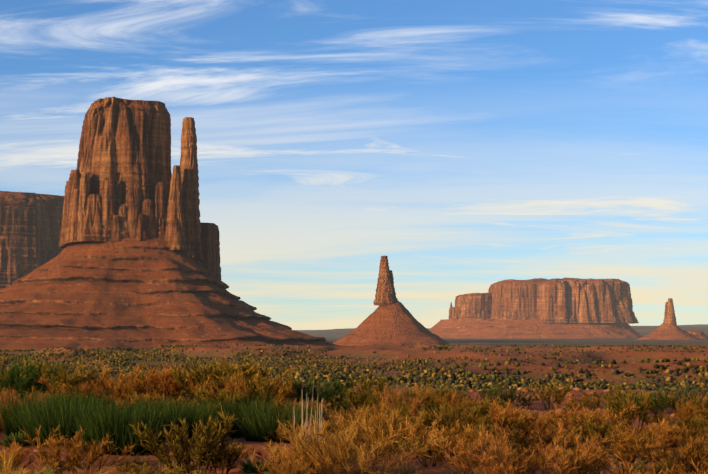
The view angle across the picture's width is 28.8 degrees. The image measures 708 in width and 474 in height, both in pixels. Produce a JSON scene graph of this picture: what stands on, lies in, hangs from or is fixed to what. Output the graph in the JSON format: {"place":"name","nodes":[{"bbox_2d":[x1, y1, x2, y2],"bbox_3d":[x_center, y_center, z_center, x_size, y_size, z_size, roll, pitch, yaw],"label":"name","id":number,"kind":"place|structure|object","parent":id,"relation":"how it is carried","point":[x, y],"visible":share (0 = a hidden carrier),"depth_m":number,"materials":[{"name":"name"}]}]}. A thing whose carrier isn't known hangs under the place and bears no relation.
{"place":"outdoors","nodes":[
{"label":"outdoors","id":0,"kind":"place"},
{"bbox_2d":[0,324,707,473],"bbox_3d":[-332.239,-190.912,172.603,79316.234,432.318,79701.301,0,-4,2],"label":"desert ground","id":1,"kind":"structure","parent":0,"point":[389,354],"depth_m":576.85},
{"bbox_2d":[0,442,30,463],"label":"gold shrub","id":2,"kind":"object","parent":1,"relation":"on","point":[24,453],"visible":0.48,"depth_m":18.56,"materials":[{"name":"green plant"}]},
{"bbox_2d":[0,432,35,447],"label":"herb shrub","id":3,"kind":"object","parent":1,"relation":"on","point":[8,441],"visible":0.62,"depth_m":21.17,"materials":[{"name":"green plant"}]},
{"bbox_2d":[0,449,35,472],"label":"gold shrub","id":4,"kind":"object","parent":1,"relation":"on","point":[19,460],"visible":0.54,"depth_m":18.16,"materials":[{"name":"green plant"}]},
{"bbox_2d":[0,386,47,428],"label":"twig shrub","id":5,"kind":"object","parent":1,"relation":"on","point":[6,396],"visible":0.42,"depth_m":24.61,"materials":[{"name":"brown plant"}]},
{"bbox_2d":[0,443,58,473],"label":"twig shrub","id":6,"kind":"object","parent":1,"relation":"on","point":[7,465],"visible":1,"depth_m":14.24,"materials":[{"name":"orange plant"}]},
{"bbox_2d":[0,191,63,289],"bbox_3d":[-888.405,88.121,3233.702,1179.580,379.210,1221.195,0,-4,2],"label":"mesa","id":7,"kind":"structure","parent":1,"relation":"on","point":[30,226],"depth_m":3025.57,"materials":[{"name":"stone"}]},
{"bbox_2d":[0,361,64,398],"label":"green shrub","id":8,"kind":"object","parent":1,"relation":"on","point":[11,380],"visible":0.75,"depth_m":34.11,"materials":[{"name":"green plant"}]},
{"bbox_2d":[0,355,73,401],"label":"green shrub","id":9,"kind":"object","parent":1,"relation":"on","point":[33,374],"visible":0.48,"depth_m":38.24,"materials":[{"name":"green plant"}]},
{"bbox_2d":[6,357,68,391],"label":"olive shrub","id":10,"kind":"object","parent":1,"relation":"on","point":[43,368],"visible":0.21,"depth_m":42.95,"materials":[{"name":"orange plant"}]},
{"bbox_2d":[0,387,75,435],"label":"grass clump","id":11,"kind":"object","parent":1,"relation":"on","point":[14,425],"visible":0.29,"depth_m":23.12,"materials":[{"name":"green plant"}]},
{"bbox_2d":[14,390,100,437],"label":"grass clump","id":12,"kind":"object","parent":1,"relation":"on","point":[60,408],"visible":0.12,"depth_m":21.83,"materials":[{"name":"green plant"}]},
{"bbox_2d":[12,398,124,446],"bbox_3d":[-4.479,2.894,21.534,2.032,0.755,1.924,-1,-4,14],"label":"grass clump","id":13,"kind":"object","parent":1,"relation":"on","point":[43,430],"visible":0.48,"depth_m":21.15,"materials":[{"name":"green plant"}]},
{"bbox_2d":[41,367,102,395],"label":"olive shrub","id":14,"kind":"object","parent":1,"relation":"on","point":[68,381],"visible":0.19,"depth_m":36.62,"materials":[{"name":"orange plant"}]},
{"bbox_2d":[37,373,114,406],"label":"gold shrub","id":15,"kind":"object","parent":1,"relation":"on","point":[86,391],"visible":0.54,"depth_m":32.69,"materials":[{"name":"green plant"}]},
{"bbox_2d":[22,425,135,473],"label":"gold shrub","id":16,"kind":"object","parent":1,"relation":"on","point":[71,460],"visible":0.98,"depth_m":17.47,"materials":[{"name":"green plant"}]},
{"bbox_2d":[49,360,110,396],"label":"olive shrub","id":17,"kind":"object","parent":1,"relation":"on","point":[76,380],"visible":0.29,"depth_m":36.49,"materials":[{"name":"orange plant"}]},
{"bbox_2d":[40,384,122,417],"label":"clump","id":18,"kind":"object","parent":1,"relation":"on","point":[91,395],"visible":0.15,"depth_m":23.01,"materials":[{"name":"green plant"}]},
{"bbox_2d":[65,437,106,469],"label":"gold shrub","id":19,"kind":"object","parent":1,"relation":"on","point":[92,447],"visible":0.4,"depth_m":18.55,"materials":[{"name":"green plant"}]},
{"bbox_2d":[59,461,122,473],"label":"grass shrub","id":20,"kind":"object","parent":1,"relation":"on","point":[95,471],"visible":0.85,"depth_m":17.14,"materials":[{"name":"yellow plant"}]},
{"bbox_2d":[76,363,144,403],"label":"gold shrub","id":21,"kind":"object","parent":1,"relation":"on","point":[112,376],"visible":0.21,"depth_m":38.24,"materials":[{"name":"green plant"}]},
{"bbox_2d":[71,397,159,454],"bbox_3d":[-3.602,2.837,20.827,1.433,0.867,1.489,-4,-6,42],"label":"grass clump","id":22,"kind":"object","parent":1,"relation":"on","point":[116,445],"visible":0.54,"depth_m":20.52,"materials":[{"name":"green plant"}]},
{"bbox_2d":[76,405,162,451],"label":"grass clump","id":23,"kind":"object","parent":1,"relation":"on","point":[121,419],"visible":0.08,"depth_m":20.73,"materials":[{"name":"green plant"}]},
{"bbox_2d":[73,401,178,455],"bbox_3d":[-3.450,2.867,20.818,1.576,0.818,1.644,-3,-5,33],"label":"grass clump","id":24,"kind":"object","parent":1,"relation":"on","point":[131,435],"visible":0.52,"depth_m":20.47,"materials":[{"name":"green plant"}]},
{"bbox_2d":[98,370,166,399],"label":"gold shrub","id":25,"kind":"object","parent":1,"relation":"on","point":[128,378],"visible":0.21,"depth_m":36.28,"materials":[{"name":"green plant"}]},
{"bbox_2d":[102,376,165,402],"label":"gold shrub","id":26,"kind":"object","parent":1,"relation":"on","point":[119,390],"visible":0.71,"depth_m":34.62,"materials":[{"name":"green plant"}]},
{"bbox_2d":[112,458,157,472],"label":"gold shrub","id":27,"kind":"object","parent":1,"relation":"on","point":[134,461],"visible":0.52,"depth_m":18.12,"materials":[{"name":"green plant"}]},
{"bbox_2d":[114,463,206,473],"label":"olive shrub","id":28,"kind":"object","parent":1,"relation":"on","point":[143,467],"visible":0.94,"depth_m":15.74,"materials":[{"name":"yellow plant"}]},
{"bbox_2d":[0,97,337,349],"bbox_3d":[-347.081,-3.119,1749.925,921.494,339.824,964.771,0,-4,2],"label":"butte","id":29,"kind":"object","parent":1,"relation":"on","point":[135,263],"visible":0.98,"depth_m":1643.05,"materials":[{"name":"stone"}]},
{"bbox_2d":[130,357,227,403],"bbox_3d":[-4.780,3.794,35.973,2.496,1.402,2.236,4,-6,-40],"label":"gold shrub","id":30,"kind":"object","parent":1,"relation":"on","point":[166,384],"visible":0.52,"depth_m":35.46,"materials":[{"name":"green plant"}]},
{"bbox_2d":[131,398,228,439],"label":"grass clump","id":31,"kind":"object","parent":1,"relation":"on","point":[187,419],"visible":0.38,"depth_m":22.20,"materials":[{"name":"green plant"}]},
{"bbox_2d":[130,406,237,473],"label":"olive shrub","id":32,"kind":"object","parent":1,"relation":"on","point":[209,442],"visible":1,"depth_m":16.65,"materials":[{"name":"green plant"}]},
{"bbox_2d":[155,364,214,402],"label":"gold shrub","id":33,"kind":"object","parent":1,"relation":"on","point":[174,383],"visible":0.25,"depth_m":35.26,"materials":[{"name":"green plant"}]},
{"bbox_2d":[142,399,241,439],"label":"grass clump","id":34,"kind":"object","parent":1,"relation":"on","point":[215,414],"visible":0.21,"depth_m":22.85,"materials":[{"name":"green plant"}]},
{"bbox_2d":[170,357,239,403],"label":"olive shrub","id":35,"kind":"object","parent":1,"relation":"on","point":[195,374],"visible":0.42,"depth_m":34.19,"materials":[{"name":"green plant"}]},
{"bbox_2d":[183,372,250,405],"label":"gold shrub","id":36,"kind":"object","parent":1,"relation":"on","point":[233,386],"visible":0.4,"depth_m":31.41,"materials":[{"name":"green plant"}]},
{"bbox_2d":[189,441,248,473],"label":"olive shrub","id":37,"kind":"object","parent":1,"relation":"on","point":[222,461],"visible":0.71,"depth_m":17.48,"materials":[{"name":"green plant"}]},
{"bbox_2d":[194,382,245,415],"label":"olive shrub","id":38,"kind":"object","parent":1,"relation":"on","point":[202,392],"visible":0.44,"depth_m":27.46,"materials":[{"name":"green plant"}]},
{"bbox_2d":[198,356,270,409],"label":"olive shrub","id":39,"kind":"object","parent":1,"relation":"on","point":[263,372],"visible":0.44,"depth_m":33.87,"materials":[{"name":"orange plant"}]},
{"bbox_2d":[213,391,272,437],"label":"grass clump","id":40,"kind":"object","parent":1,"relation":"on","point":[229,402],"visible":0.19,"depth_m":26.21,"materials":[{"name":"green plant"}]},
{"bbox_2d":[208,371,278,410],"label":"olive shrub","id":41,"kind":"object","parent":1,"relation":"on","point":[262,390],"visible":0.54,"depth_m":31.88,"materials":[{"name":"orange plant"}]},
{"bbox_2d":[237,458,275,473],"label":"herb shrub","id":42,"kind":"object","parent":1,"relation":"on","point":[249,468],"visible":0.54,"depth_m":17.71,"materials":[{"name":"green plant"}]},
{"bbox_2d":[255,380,294,406],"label":"gold shrub","id":43,"kind":"object","parent":1,"relation":"on","point":[283,392],"visible":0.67,"depth_m":33.59,"materials":[{"name":"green plant"}]},
{"bbox_2d":[231,397,327,440],"bbox_3d":[-1.284,3.117,23.218,1.777,0.796,1.710,2,-5,-21],"label":"grass clump","id":44,"kind":"object","parent":1,"relation":"on","point":[255,414],"visible":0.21,"depth_m":23.04,"materials":[{"name":"green plant"}]},
{"bbox_2d":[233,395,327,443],"bbox_3d":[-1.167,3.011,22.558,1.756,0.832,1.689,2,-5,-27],"label":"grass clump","id":45,"kind":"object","parent":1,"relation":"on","point":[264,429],"visible":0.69,"depth_m":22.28,"materials":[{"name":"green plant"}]},
{"bbox_2d":[248,439,333,473],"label":"twig shrub","id":46,"kind":"object","parent":1,"relation":"on","point":[285,458],"visible":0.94,"depth_m":16.19,"materials":[{"name":"orange plant"}]},
{"bbox_2d":[247,425,347,473],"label":"gold shrub","id":47,"kind":"object","parent":1,"relation":"on","point":[258,452],"visible":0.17,"depth_m":17.30,"materials":[{"name":"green plant"}]},
{"bbox_2d":[292,379,313,448],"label":"dry stalks","id":48,"kind":"object","parent":1,"relation":"on","point":[302,417],"visible":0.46,"depth_m":19.17,"materials":[{"name":"beige plant"}]},
{"bbox_2d":[285,378,322,403],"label":"green shrub","id":49,"kind":"object","parent":1,"relation":"on","point":[300,393],"visible":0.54,"depth_m":37.23,"materials":[{"name":"green plant"}]},
{"bbox_2d":[285,446,342,473],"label":"gold shrub","id":50,"kind":"object","parent":1,"relation":"on","point":[290,463],"visible":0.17,"depth_m":16.86,"materials":[{"name":"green plant"}]},
{"bbox_2d":[305,380,345,405],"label":"green shrub","id":51,"kind":"object","parent":1,"relation":"on","point":[322,392],"visible":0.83,"depth_m":33.79,"materials":[{"name":"green plant"}]},
{"bbox_2d":[323,374,356,394],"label":"green shrub","id":52,"kind":"object","parent":1,"relation":"on","point":[338,387],"visible":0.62,"depth_m":40.03,"materials":[{"name":"green plant"}]},
{"bbox_2d":[0,343,707,391],"bbox_3d":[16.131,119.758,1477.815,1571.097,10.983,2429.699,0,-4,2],"label":"field shrubs","id":53,"kind":"object","parent":1,"relation":"on","point":[467,380],"depth_m":519.01,"materials":[{"name":"green plant"}]},
{"bbox_2d":[304,403,405,447],"bbox_3d":[0.045,2.960,21.419,1.104,0.766,1.476,-4,-6,44],"label":"gold shrub","id":54,"kind":"object","parent":1,"relation":"on","point":[354,413],"visible":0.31,"depth_m":21.48,"materials":[{"name":"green plant"}]},
{"bbox_2d":[5,387,707,473],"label":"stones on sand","id":55,"kind":"object","parent":1,"relation":"on","point":[240,460],"visible":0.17,"depth_m":34.18,"materials":[{"name":"brown stone"}]},
{"bbox_2d":[318,404,395,427],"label":"twig shrub","id":56,"kind":"object","parent":1,"relation":"on","point":[336,418],"visible":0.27,"depth_m":28.19,"materials":[{"name":"orange plant"}]},
{"bbox_2d":[277,409,446,473],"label":"twig shrub","id":57,"kind":"object","parent":1,"relation":"on","point":[326,445],"visible":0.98,"depth_m":15.91,"materials":[{"name":"orange plant"}]},
{"bbox_2d":[344,386,382,416],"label":"olive shrub","id":58,"kind":"object","parent":1,"relation":"on","point":[361,401],"visible":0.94,"depth_m":31.29,"materials":[{"name":"green plant"}]},
{"bbox_2d":[313,397,429,457],"bbox_3d":[0.126,2.762,19.757,1.414,0.893,1.579,2,-5,-24],"label":"gold shrub","id":59,"kind":"object","parent":1,"relation":"on","point":[381,424],"visible":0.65,"depth_m":19.66,"materials":[{"name":"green plant"}]},
{"bbox_2d":[350,374,393,397],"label":"olive shrub","id":60,"kind":"object","parent":1,"relation":"on","point":[380,386],"visible":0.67,"depth_m":39.63,"materials":[{"name":"green plant"}]},
{"bbox_2d":[372,434,404,461],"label":"olive shrub","id":61,"kind":"object","parent":1,"relation":"on","point":[398,440],"visible":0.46,"depth_m":19.24,"materials":[{"name":"yellow plant"}]},
{"bbox_2d":[332,256,450,346],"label":"butte","id":62,"kind":"object","parent":1,"relation":"on","point":[391,320],"visible":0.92,"depth_m":2741.52,"materials":[{"name":"stone"}]},
{"bbox_2d":[366,396,427,424],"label":"olive shrub","id":63,"kind":"object","parent":1,"relation":"on","point":[404,412],"visible":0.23,"depth_m":28.35,"materials":[{"name":"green plant"}]},
{"bbox_2d":[371,383,433,424],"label":"twig shrub","id":64,"kind":"object","parent":1,"relation":"on","point":[414,405],"visible":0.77,"depth_m":29.97,"materials":[{"name":"brown plant"}]},
{"bbox_2d":[373,460,434,473],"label":"grass shrub","id":65,"kind":"object","parent":1,"relation":"on","point":[404,470],"visible":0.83,"depth_m":17.26,"materials":[{"name":"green plant"}]},
{"bbox_2d":[381,423,433,446],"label":"gold shrub","id":66,"kind":"object","parent":1,"relation":"on","point":[421,433],"visible":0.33,"depth_m":20.92,"materials":[{"name":"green plant"}]},
{"bbox_2d":[391,385,440,412],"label":"olive shrub","id":67,"kind":"object","parent":1,"relation":"on","point":[430,401],"visible":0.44,"depth_m":31.46,"materials":[{"name":"green plant"}]},
{"bbox_2d":[402,432,451,466],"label":"olive shrub","id":68,"kind":"object","parent":1,"relation":"on","point":[430,452],"visible":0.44,"depth_m":18.47,"materials":[{"name":"green plant"}]},
{"bbox_2d":[403,399,461,434],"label":"olive shrub","id":69,"kind":"object","parent":1,"relation":"on","point":[429,424],"visible":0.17,"depth_m":25.75,"materials":[{"name":"green plant"}]},
{"bbox_2d":[426,387,462,407],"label":"gold shrub","id":70,"kind":"object","parent":1,"relation":"on","point":[450,396],"visible":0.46,"depth_m":32.42,"materials":[{"name":"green plant"}]},
{"bbox_2d":[416,382,472,401],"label":"olive shrub","id":71,"kind":"object","parent":1,"relation":"on","point":[447,392],"visible":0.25,"depth_m":35.49,"materials":[{"name":"green plant"}]},
{"bbox_2d":[421,397,480,455],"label":"olive shrub","id":72,"kind":"object","parent":1,"relation":"on","point":[471,416],"visible":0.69,"depth_m":20.00,"materials":[{"name":"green plant"}]},
{"bbox_2d":[424,419,494,461],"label":"gold shrub","id":73,"kind":"object","parent":1,"relation":"on","point":[467,432],"visible":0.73,"depth_m":19.22,"materials":[{"name":"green plant"}]},
{"bbox_2d":[415,428,510,472],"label":"gold shrub","id":74,"kind":"object","parent":1,"relation":"on","point":[463,455],"visible":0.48,"depth_m":17.86,"materials":[{"name":"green plant"}]},
{"bbox_2d":[439,394,497,414],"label":"gold shrub","id":75,"kind":"object","parent":1,"relation":"on","point":[457,401],"visible":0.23,"depth_m":30.23,"materials":[{"name":"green plant"}]},
{"bbox_2d":[448,395,539,446],"bbox_3d":[2.579,3.113,23.194,1.454,0.962,1.623,-3,-5,36],"label":"gold shrub","id":76,"kind":"object","parent":1,"relation":"on","point":[508,412],"visible":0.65,"depth_m":23.29,"materials":[{"name":"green plant"}]},
{"bbox_2d":[460,403,535,448],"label":"olive shrub","id":77,"kind":"object","parent":1,"relation":"on","point":[489,420],"visible":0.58,"depth_m":22.59,"materials":[{"name":"green plant"}]},
{"bbox_2d":[481,388,521,406],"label":"sage shrub","id":78,"kind":"object","parent":1,"relation":"on","point":[499,395],"visible":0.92,"depth_m":37.56,"materials":[{"name":"green plant"}]},
{"bbox_2d":[476,428,529,448],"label":"gold shrub","id":79,"kind":"object","parent":1,"relation":"on","point":[513,441],"visible":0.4,"depth_m":20.77,"materials":[{"name":"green plant"}]},
{"bbox_2d":[427,418,614,473],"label":"twig shrub","id":80,"kind":"object","parent":1,"relation":"on","point":[502,462],"visible":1,"depth_m":15.82,"materials":[{"name":"orange plant"}]},
{"bbox_2d":[489,427,555,454],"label":"gold shrub","id":81,"kind":"object","parent":1,"relation":"on","point":[544,442],"visible":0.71,"depth_m":22.06,"materials":[{"name":"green plant"}]},
{"bbox_2d":[493,404,557,442],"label":"gold shrub","id":82,"kind":"object","parent":1,"relation":"on","point":[544,426],"visible":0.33,"depth_m":24.13,"materials":[{"name":"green plant"}]},
{"bbox_2d":[504,444,554,473],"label":"gold shrub","id":83,"kind":"object","parent":1,"relation":"on","point":[514,456],"visible":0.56,"depth_m":17.41,"materials":[{"name":"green plant"}]},
{"bbox_2d":[429,278,642,338],"bbox_3d":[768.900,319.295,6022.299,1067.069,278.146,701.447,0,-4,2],"label":"mesa","id":84,"kind":"structure","parent":1,"relation":"on","point":[558,308],"depth_m":5831.14,"materials":[{"name":"stone"}]},
{"bbox_2d":[525,381,572,409],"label":"olive shrub","id":85,"kind":"object","parent":1,"relation":"on","point":[559,394],"visible":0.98,"depth_m":38.69,"materials":[{"name":"green plant"}]},
{"bbox_2d":[531,443,606,473],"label":"gold shrub","id":86,"kind":"object","parent":1,"relation":"on","point":[578,464],"visible":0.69,"depth_m":17.25,"materials":[{"name":"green plant"}]},
{"bbox_2d":[549,429,598,457],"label":"gold shrub","id":87,"kind":"object","parent":1,"relation":"on","point":[571,446],"visible":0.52,"depth_m":21.70,"materials":[{"name":"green plant"}]},
{"bbox_2d":[540,433,622,473],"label":"gold shrub","id":88,"kind":"object","parent":1,"relation":"on","point":[595,453],"visible":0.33,"depth_m":18.07,"materials":[{"name":"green plant"}]},
{"bbox_2d":[552,411,617,447],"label":"olive shrub","id":89,"kind":"object","parent":1,"relation":"on","point":[587,426],"visible":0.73,"depth_m":22.31,"materials":[{"name":"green plant"}]},
{"bbox_2d":[580,396,604,410],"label":"olive shrub","id":90,"kind":"object","parent":1,"relation":"on","point":[596,402],"visible":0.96,"depth_m":37.01,"materials":[{"name":"green plant"}]},
{"bbox_2d":[556,397,637,442],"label":"gold shrub","id":91,"kind":"object","parent":1,"relation":"on","point":[600,418],"visible":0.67,"depth_m":25.07,"materials":[{"name":"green plant"}]},
{"bbox_2d":[578,383,630,408],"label":"olive shrub","id":92,"kind":"object","parent":1,"relation":"on","point":[609,393],"visible":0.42,"depth_m":37.52,"materials":[{"name":"green plant"}]},
{"bbox_2d":[562,421,669,473],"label":"gold shrub","id":93,"kind":"object","parent":1,"relation":"on","point":[632,444],"visible":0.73,"depth_m":19.06,"materials":[{"name":"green plant"}]},
{"bbox_2d":[606,389,654,431],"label":"olive shrub","id":94,"kind":"object","parent":1,"relation":"on","point":[642,414],"visible":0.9,"depth_m":28.46,"materials":[{"name":"green plant"}]},
{"bbox_2d":[606,420,654,462],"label":"olive shrub","id":95,"kind":"object","parent":1,"relation":"on","point":[620,426],"visible":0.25,"depth_m":21.36,"materials":[{"name":"green plant"}]},
{"bbox_2d":[555,449,707,473],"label":"gold shrub","id":96,"kind":"object","parent":1,"relation":"on","point":[652,468],"visible":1,"depth_m":13.45,"materials":[{"name":"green plant"}]},
{"bbox_2d":[628,458,674,473],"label":"olive shrub","id":97,"kind":"object","parent":1,"relation":"on","point":[657,468],"visible":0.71,"depth_m":17.44,"materials":[{"name":"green plant"}]},
{"bbox_2d":[626,427,678,462],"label":"gold shrub","id":98,"kind":"object","parent":1,"relation":"on","point":[673,445],"visible":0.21,"depth_m":21.12,"materials":[{"name":"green plant"}]},
{"bbox_2d":[627,415,678,443],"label":"gold shrub","id":99,"kind":"object","parent":1,"relation":"on","point":[662,428],"visible":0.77,"depth_m":23.28,"materials":[{"name":"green plant"}]},
{"bbox_2d":[635,388,696,415],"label":"green shrub","id":100,"kind":"object","parent":1,"relation":"on","point":[660,397],"visible":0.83,"depth_m":33.80,"materials":[{"name":"green plant"}]},
{"bbox_2d":[636,298,707,339],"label":"butte","id":101,"kind":"object","parent":1,"relation":"on","point":[668,329],"visible":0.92,"depth_m":4927.83,"materials":[{"name":"stone"}]},
{"bbox_2d":[639,423,707,473],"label":"gold shrub","id":102,"kind":"object","parent":1,"relation":"on","point":[691,447],"visible":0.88,"depth_m":17.84,"materials":[{"name":"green plant"}]},
{"bbox_2d":[645,398,707,427],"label":"gold shrub","id":103,"kind":"object","parent":1,"relation":"on","point":[687,411],"visible":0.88,"depth_m":28.57,"materials":[{"name":"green plant"}]},
{"bbox_2d":[664,384,707,409],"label":"sage shrub","id":104,"kind":"object","parent":1,"relation":"on","point":[693,391],"visible":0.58,"depth_m":35.81,"materials":[{"name":"green plant"}]},
{"bbox_2d":[673,427,707,449],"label":"gold shrub","id":105,"kind":"object","parent":1,"relation":"on","point":[695,432],"visible":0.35,"depth_m":24.17,"materials":[{"name":"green plant"}]},
{"bbox_2d":[674,415,707,443],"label":"olive shrub","id":106,"kind":"object","parent":1,"relation":"on","point":[694,423],"visible":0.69,"depth_m":25.54,"materials":[{"name":"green plant"}]},
{"bbox_2d":[0,0,707,329],"label":"sky","id":107,"kind":"structure","parent":0,"point":[471,146],"materials":[{"name":"blue"}]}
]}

